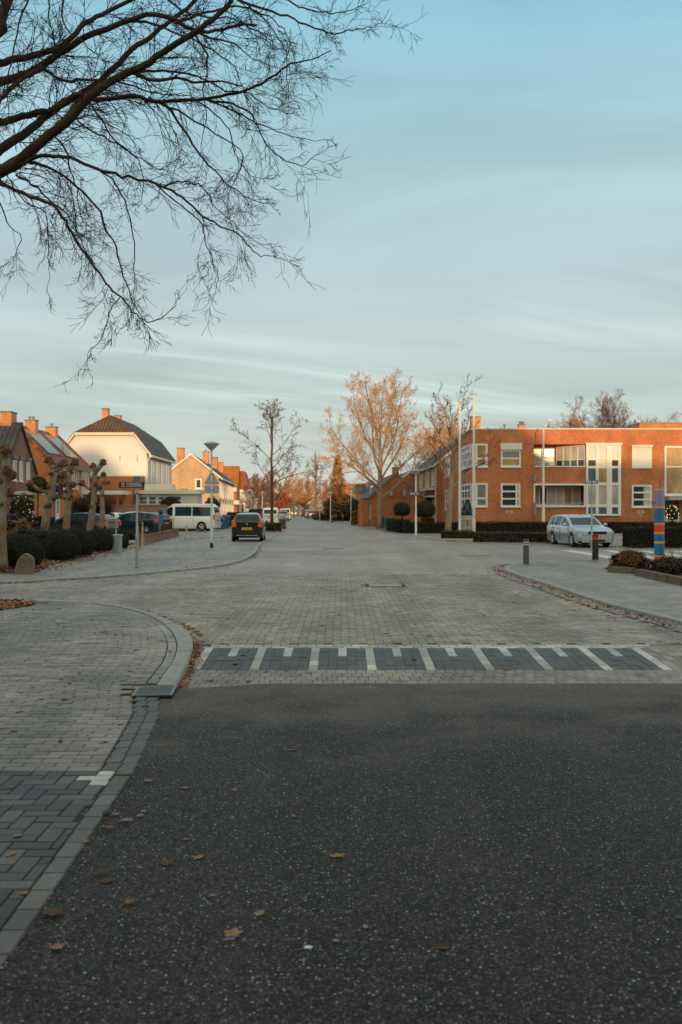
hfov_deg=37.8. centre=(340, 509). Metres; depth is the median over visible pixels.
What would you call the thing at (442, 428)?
bare tree
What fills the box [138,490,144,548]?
young tree
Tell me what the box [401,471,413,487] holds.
brick house
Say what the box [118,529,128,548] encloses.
box bush
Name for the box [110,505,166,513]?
garden wall
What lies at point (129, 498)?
carport
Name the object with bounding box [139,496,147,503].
window
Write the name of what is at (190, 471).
terraced house
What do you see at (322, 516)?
hedge
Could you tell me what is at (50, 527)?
hedge
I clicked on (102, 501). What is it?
pollard tree
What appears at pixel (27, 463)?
window
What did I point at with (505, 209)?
sky
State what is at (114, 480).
brick house
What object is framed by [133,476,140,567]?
sign post
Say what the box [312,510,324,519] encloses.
parked car
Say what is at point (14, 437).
brick house
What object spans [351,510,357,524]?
hedge
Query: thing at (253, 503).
bare tree
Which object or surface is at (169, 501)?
round bush
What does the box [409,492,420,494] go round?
street name sign
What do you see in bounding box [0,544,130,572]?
garden soil
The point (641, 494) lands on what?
window
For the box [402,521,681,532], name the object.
hedge
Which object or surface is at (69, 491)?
pollard tree
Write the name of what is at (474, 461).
flagpole
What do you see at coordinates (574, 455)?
window
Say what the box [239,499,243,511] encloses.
traffic sign
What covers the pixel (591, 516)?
sign post
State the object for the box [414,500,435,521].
ball tree
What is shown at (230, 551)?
pavement
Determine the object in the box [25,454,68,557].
pollard tree
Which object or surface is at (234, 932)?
fallen leaf
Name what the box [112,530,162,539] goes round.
hedge
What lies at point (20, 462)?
window
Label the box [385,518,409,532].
hedge
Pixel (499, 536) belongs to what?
hedge
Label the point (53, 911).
fallen leaf
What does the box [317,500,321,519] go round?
traffic sign
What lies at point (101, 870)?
fallen leaf
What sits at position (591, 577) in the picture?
pavement
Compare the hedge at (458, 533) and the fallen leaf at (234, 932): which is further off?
the hedge at (458, 533)
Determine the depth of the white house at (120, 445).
81.00 m
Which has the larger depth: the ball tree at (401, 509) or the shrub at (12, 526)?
the ball tree at (401, 509)
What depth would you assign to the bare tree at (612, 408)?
125.89 m
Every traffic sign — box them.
[204,472,218,484]
[204,485,218,493]
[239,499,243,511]
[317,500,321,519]
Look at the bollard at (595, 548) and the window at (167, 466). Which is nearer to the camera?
the bollard at (595, 548)
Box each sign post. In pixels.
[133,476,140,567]
[591,484,592,549]
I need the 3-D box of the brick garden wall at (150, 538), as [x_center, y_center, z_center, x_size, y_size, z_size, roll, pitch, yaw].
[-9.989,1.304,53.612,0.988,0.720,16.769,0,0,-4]
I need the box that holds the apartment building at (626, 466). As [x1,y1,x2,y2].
[443,421,681,522]
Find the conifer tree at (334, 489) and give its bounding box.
[323,455,351,515]
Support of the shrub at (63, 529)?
on the garden soil at (56, 562)
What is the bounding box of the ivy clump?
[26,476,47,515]
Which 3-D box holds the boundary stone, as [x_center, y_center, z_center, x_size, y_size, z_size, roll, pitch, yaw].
[-8.129,1.403,25.599,0.480,0.535,0.320,0,0,-8]
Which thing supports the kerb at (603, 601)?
on the ground
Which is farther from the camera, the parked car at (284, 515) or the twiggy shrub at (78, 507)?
the parked car at (284, 515)
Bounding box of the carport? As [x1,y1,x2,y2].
[83,491,135,504]
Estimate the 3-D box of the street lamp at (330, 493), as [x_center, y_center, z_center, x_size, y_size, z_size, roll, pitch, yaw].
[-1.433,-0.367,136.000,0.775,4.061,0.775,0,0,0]
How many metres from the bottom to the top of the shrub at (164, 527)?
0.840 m
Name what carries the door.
in the brick house at (52, 443)
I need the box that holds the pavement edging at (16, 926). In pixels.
[0,697,160,967]
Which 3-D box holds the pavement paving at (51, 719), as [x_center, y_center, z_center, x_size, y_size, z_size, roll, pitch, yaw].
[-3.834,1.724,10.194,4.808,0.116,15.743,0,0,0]
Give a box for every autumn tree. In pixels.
[273,488,291,509]
[295,494,313,511]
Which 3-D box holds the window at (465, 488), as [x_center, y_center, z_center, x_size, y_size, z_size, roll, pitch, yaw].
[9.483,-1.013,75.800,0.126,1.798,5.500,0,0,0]
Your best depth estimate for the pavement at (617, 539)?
58.45 m
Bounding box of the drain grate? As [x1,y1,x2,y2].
[131,686,176,698]
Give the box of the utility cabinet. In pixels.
[111,534,122,551]
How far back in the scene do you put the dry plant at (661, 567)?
24.96 m
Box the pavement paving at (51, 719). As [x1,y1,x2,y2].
[0,601,176,929]
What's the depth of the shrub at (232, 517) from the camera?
89.23 m
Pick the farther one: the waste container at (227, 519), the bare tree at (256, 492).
the bare tree at (256, 492)
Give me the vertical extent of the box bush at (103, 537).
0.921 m
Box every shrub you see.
[6,512,33,524]
[6,517,38,536]
[8,526,63,543]
[49,528,89,531]
[71,493,97,513]
[89,494,116,515]
[160,523,167,531]
[228,513,236,525]
[323,493,358,520]
[607,549,651,569]
[646,555,681,574]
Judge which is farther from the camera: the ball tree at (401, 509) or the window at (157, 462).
the window at (157, 462)
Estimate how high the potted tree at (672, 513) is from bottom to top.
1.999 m
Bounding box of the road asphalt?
[0,683,681,1023]
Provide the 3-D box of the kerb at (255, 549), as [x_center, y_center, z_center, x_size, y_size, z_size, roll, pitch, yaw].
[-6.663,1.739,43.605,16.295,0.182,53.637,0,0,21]
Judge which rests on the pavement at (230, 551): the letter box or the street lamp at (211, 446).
the street lamp at (211, 446)
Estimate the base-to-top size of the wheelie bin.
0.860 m
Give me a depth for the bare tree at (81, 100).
13.36 m
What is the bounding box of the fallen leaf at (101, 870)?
[96,867,106,871]
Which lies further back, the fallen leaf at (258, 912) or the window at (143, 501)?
the window at (143, 501)
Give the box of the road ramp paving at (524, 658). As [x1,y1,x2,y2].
[195,648,661,669]
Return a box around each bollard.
[523,539,528,563]
[592,535,598,559]
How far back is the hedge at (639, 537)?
43.23 m
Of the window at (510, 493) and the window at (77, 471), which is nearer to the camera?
the window at (510, 493)
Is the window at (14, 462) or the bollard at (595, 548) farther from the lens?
the window at (14, 462)
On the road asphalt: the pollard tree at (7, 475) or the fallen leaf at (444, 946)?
the fallen leaf at (444, 946)
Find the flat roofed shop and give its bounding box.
[135,484,204,529]
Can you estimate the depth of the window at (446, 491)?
90.01 m
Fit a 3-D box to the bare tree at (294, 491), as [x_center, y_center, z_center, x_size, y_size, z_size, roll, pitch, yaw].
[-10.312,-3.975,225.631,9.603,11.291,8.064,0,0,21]
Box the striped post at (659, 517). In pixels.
[651,475,664,560]
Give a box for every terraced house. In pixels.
[172,448,236,515]
[172,466,240,512]
[240,471,252,511]
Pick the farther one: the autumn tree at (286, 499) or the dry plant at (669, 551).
the autumn tree at (286, 499)
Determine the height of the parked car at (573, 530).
1.456 m
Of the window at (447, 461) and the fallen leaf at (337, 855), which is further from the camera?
the window at (447, 461)
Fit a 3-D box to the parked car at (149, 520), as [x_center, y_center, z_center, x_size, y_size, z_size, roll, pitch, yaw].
[-13.335,0.909,65.000,4.488,1.495,2.150,0,0,20]
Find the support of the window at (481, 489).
in the apartment building at (626, 466)
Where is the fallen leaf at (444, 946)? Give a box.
[436,945,449,948]
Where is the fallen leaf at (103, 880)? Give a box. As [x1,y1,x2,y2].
[100,878,112,882]
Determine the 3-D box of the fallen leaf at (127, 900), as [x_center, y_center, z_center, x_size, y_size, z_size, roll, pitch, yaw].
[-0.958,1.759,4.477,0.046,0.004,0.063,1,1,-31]
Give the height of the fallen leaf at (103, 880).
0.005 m
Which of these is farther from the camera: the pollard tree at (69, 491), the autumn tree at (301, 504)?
the autumn tree at (301, 504)
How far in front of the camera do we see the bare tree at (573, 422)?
127.32 m
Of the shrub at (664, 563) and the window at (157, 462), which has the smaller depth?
the shrub at (664, 563)
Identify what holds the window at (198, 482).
in the terraced house at (190, 471)
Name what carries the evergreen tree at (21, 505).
on the garden soil at (56, 562)
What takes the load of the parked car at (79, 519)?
on the pavement at (230, 551)
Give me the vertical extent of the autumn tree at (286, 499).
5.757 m
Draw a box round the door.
[56,499,59,519]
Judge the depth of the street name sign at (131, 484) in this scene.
28.23 m
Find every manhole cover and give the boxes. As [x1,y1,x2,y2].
[367,584,403,586]
[460,555,489,555]
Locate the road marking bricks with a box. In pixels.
[76,644,671,785]
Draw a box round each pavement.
[0,520,283,581]
[326,520,622,545]
[504,559,681,621]
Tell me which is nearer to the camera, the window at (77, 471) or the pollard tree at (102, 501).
the pollard tree at (102, 501)
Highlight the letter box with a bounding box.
[106,518,118,528]
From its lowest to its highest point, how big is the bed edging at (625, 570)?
0.155 m
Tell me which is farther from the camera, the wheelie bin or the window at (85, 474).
the wheelie bin
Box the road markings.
[563,550,681,557]
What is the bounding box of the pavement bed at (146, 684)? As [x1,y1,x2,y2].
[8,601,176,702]
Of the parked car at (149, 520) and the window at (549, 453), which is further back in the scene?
the window at (549, 453)
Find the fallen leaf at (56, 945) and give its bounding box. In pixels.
[43,943,64,948]
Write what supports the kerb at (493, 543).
on the ground
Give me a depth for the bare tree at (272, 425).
74.52 m
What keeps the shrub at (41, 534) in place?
on the garden soil at (56, 562)
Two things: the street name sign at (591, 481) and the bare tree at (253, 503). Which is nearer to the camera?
the street name sign at (591, 481)
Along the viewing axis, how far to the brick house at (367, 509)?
95.10 m
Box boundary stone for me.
[15,553,34,573]
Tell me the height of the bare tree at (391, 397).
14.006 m
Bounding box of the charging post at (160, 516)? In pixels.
[158,508,162,530]
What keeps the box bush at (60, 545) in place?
on the garden soil at (56, 562)
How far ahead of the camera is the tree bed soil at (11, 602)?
17.40 m
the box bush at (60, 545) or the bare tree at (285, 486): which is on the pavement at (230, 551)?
the bare tree at (285, 486)
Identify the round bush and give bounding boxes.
[160,496,179,507]
[205,496,220,509]
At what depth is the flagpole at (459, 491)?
59.92 m
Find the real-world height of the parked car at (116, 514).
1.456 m
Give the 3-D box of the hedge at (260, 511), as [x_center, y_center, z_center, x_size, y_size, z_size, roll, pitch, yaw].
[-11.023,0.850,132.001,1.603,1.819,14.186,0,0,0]
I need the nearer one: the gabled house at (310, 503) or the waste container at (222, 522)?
the waste container at (222, 522)
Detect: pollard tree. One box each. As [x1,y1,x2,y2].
[0,442,17,570]
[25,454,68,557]
[55,458,79,528]
[78,459,107,530]
[98,472,110,527]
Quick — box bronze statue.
[461,499,472,531]
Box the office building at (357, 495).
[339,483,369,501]
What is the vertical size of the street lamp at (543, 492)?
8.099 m
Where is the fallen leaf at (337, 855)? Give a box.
[324,853,344,856]
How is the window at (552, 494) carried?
in the apartment building at (626, 466)
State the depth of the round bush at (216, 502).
104.66 m
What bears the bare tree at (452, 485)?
on the pavement at (617, 539)
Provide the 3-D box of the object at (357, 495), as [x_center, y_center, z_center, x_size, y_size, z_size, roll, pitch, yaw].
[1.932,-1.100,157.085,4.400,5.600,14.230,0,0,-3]
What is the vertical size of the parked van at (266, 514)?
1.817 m
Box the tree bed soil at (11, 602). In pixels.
[0,601,31,609]
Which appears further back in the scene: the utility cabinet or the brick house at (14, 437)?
the brick house at (14, 437)
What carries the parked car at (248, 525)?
on the pavement at (230, 551)
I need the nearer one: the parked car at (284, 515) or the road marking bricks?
the road marking bricks
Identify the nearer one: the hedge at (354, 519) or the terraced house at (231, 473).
the hedge at (354, 519)
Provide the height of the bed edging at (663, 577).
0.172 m
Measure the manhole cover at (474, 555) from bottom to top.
0.013 m
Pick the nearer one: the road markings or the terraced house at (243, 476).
the road markings
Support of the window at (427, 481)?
in the brick house at (430, 489)
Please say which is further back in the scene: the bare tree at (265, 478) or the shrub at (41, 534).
the bare tree at (265, 478)
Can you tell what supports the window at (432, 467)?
in the brick house at (430, 489)
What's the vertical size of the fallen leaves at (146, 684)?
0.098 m
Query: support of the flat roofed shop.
on the pavement at (230, 551)
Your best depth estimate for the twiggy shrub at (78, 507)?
63.08 m
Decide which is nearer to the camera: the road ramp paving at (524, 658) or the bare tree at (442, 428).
the road ramp paving at (524, 658)
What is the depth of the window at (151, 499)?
77.98 m
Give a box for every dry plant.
[635,553,680,573]
[646,531,681,558]
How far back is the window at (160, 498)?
77.96 m
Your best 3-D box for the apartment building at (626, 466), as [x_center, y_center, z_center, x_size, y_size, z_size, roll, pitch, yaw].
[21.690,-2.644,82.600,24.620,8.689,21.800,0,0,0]
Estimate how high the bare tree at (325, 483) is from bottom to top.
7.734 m
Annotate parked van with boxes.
[167,504,220,530]
[261,508,280,522]
[280,508,291,519]
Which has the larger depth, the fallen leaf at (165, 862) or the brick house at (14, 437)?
the brick house at (14, 437)
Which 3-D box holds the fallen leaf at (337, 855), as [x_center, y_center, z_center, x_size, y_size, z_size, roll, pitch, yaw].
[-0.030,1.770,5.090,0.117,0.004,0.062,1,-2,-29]
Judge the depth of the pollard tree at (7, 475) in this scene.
26.69 m
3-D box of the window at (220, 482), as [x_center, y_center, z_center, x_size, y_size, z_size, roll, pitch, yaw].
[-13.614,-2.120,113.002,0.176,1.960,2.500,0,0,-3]
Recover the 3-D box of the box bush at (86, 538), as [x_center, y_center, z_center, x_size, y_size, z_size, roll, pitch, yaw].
[-9.126,1.128,34.600,1.262,0.999,1.260,0,0,0]
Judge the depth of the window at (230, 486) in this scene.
131.56 m
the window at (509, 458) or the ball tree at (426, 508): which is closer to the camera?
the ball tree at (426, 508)
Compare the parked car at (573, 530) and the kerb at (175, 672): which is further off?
the parked car at (573, 530)
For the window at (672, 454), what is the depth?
72.98 m
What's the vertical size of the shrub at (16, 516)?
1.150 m
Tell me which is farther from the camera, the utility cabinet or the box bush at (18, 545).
the utility cabinet
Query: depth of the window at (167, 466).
90.19 m
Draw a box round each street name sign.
[119,482,143,487]
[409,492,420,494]
[585,480,597,483]
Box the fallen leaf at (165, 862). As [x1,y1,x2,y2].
[159,860,172,865]
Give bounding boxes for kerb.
[0,532,280,582]
[29,599,192,686]
[373,529,622,546]
[504,558,681,624]
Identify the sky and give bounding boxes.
[0,0,681,508]
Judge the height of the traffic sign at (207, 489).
0.358 m
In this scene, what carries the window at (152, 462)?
in the white house at (120, 445)
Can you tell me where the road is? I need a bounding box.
[158,514,681,573]
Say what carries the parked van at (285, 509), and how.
on the pavement at (230, 551)
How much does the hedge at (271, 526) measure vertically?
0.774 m
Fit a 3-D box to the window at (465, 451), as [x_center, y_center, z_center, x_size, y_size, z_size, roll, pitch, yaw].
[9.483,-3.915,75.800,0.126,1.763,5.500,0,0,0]
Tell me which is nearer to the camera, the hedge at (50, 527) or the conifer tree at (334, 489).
the hedge at (50, 527)
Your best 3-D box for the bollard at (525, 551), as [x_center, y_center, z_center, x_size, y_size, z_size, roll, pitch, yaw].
[5.597,1.289,30.100,0.212,0.770,0.212,0,0,0]
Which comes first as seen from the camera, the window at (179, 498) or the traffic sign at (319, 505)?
the window at (179, 498)
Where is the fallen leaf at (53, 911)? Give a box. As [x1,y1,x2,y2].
[42,907,61,915]
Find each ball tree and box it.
[393,501,409,518]
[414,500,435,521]
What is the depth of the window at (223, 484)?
117.72 m
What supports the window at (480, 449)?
in the apartment building at (626, 466)
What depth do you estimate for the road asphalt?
4.93 m
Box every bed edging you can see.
[607,566,635,573]
[635,569,681,585]
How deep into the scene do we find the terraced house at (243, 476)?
163.19 m
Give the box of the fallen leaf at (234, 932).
[224,928,243,938]
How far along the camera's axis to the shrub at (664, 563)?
25.31 m
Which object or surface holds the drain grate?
in the pavement paving at (51, 719)
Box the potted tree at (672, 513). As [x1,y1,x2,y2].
[666,505,678,520]
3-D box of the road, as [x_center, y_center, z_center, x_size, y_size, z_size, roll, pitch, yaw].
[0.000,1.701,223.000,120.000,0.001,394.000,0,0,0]
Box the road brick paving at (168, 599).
[0,564,681,695]
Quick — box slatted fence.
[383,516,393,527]
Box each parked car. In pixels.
[55,512,120,532]
[110,512,124,532]
[117,512,172,532]
[231,513,268,540]
[279,511,289,520]
[307,510,314,518]
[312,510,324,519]
[546,514,613,546]
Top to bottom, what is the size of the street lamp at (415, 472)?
4.121 m
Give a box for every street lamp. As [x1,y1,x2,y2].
[204,441,218,547]
[328,492,332,520]
[410,469,421,536]
[542,420,552,521]
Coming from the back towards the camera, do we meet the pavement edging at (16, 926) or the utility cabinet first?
the utility cabinet
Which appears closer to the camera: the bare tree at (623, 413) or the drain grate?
the drain grate
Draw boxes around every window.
[12,460,17,481]
[19,461,23,481]
[26,462,29,481]
[72,469,75,489]
[76,470,79,489]
[82,471,88,497]
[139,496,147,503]
[148,496,156,503]
[151,460,153,483]
[157,462,158,483]
[158,496,164,503]
[162,463,163,483]
[166,464,168,483]
[174,496,181,503]
[195,479,201,488]
[220,482,221,498]
[222,483,224,499]
[222,503,224,514]
[225,484,227,499]
[230,486,231,500]
[402,489,406,496]
[426,469,428,486]
[432,467,433,485]
[444,457,449,477]
[444,490,447,509]
[461,444,470,470]
[461,483,470,507]
[472,444,487,467]
[472,483,487,507]
[500,450,521,467]
[500,484,520,507]
[534,448,554,465]
[535,487,580,504]
[556,445,584,465]
[585,443,621,515]
[631,485,652,507]
[664,446,681,495]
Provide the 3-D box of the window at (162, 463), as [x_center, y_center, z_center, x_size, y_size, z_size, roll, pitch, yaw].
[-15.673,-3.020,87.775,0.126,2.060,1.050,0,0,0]
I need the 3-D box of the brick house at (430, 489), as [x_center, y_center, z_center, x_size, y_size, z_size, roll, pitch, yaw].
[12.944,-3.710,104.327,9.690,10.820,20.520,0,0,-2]
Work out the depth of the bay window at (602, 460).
72.81 m
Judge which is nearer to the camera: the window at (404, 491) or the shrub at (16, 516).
the shrub at (16, 516)
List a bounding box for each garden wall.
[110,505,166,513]
[135,525,178,545]
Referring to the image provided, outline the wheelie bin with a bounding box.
[279,519,286,528]
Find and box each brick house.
[0,411,56,515]
[24,416,92,519]
[90,475,145,504]
[358,465,423,526]
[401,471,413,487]
[410,416,483,522]
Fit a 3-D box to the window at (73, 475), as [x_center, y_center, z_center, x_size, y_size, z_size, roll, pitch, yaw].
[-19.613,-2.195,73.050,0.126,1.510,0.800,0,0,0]
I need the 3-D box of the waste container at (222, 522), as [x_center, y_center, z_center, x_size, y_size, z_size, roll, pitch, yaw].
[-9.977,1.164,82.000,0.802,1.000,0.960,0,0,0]
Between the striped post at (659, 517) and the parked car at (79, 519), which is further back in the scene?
the parked car at (79, 519)
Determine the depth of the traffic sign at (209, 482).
43.06 m
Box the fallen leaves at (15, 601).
[0,528,681,701]
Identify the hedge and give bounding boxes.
[33,515,54,527]
[34,525,100,529]
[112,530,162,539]
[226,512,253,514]
[249,509,262,517]
[265,522,281,531]
[312,514,328,520]
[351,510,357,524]
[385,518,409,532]
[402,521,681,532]
[441,529,476,537]
[473,531,550,542]
[622,525,681,547]
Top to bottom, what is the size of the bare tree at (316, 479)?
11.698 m
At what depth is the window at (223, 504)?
117.72 m
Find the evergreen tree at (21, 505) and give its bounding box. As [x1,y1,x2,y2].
[8,493,34,521]
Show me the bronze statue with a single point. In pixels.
(466, 517)
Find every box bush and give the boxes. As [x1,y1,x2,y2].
[7,533,45,567]
[42,530,81,559]
[68,527,96,555]
[91,527,114,550]
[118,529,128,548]
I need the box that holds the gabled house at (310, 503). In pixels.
[306,488,328,512]
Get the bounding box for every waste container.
[215,517,224,528]
[221,515,229,528]
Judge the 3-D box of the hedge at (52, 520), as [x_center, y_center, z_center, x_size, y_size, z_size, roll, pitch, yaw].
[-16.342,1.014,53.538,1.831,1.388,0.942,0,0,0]
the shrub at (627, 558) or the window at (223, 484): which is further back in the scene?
the window at (223, 484)
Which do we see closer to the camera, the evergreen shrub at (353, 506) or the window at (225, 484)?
the window at (225, 484)
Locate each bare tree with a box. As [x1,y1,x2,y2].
[0,0,427,392]
[230,399,329,522]
[243,472,283,509]
[249,474,273,508]
[253,475,290,507]
[258,465,298,509]
[273,467,318,516]
[284,472,314,508]
[304,451,329,510]
[309,479,336,509]
[315,368,451,527]
[391,399,465,472]
[424,374,499,530]
[545,387,652,427]
[554,401,598,427]
[576,391,679,427]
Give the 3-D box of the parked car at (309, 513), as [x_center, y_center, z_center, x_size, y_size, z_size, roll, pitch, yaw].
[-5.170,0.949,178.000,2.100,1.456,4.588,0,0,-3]
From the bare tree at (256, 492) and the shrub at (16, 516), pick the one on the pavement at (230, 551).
the bare tree at (256, 492)
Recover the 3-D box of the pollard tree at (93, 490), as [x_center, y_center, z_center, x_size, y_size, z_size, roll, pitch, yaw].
[-10.476,-0.223,42.021,1.277,3.820,0.558,0,0,0]
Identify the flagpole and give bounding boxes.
[457,400,462,529]
[471,393,476,531]
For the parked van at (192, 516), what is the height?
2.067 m
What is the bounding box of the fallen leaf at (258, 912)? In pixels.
[253,909,264,915]
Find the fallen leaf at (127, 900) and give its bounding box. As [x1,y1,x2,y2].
[123,898,133,902]
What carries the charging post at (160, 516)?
on the pavement at (230, 551)
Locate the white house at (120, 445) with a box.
[66,408,175,483]
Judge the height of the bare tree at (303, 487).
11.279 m
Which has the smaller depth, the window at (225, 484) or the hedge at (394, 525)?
the hedge at (394, 525)
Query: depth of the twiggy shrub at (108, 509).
63.82 m

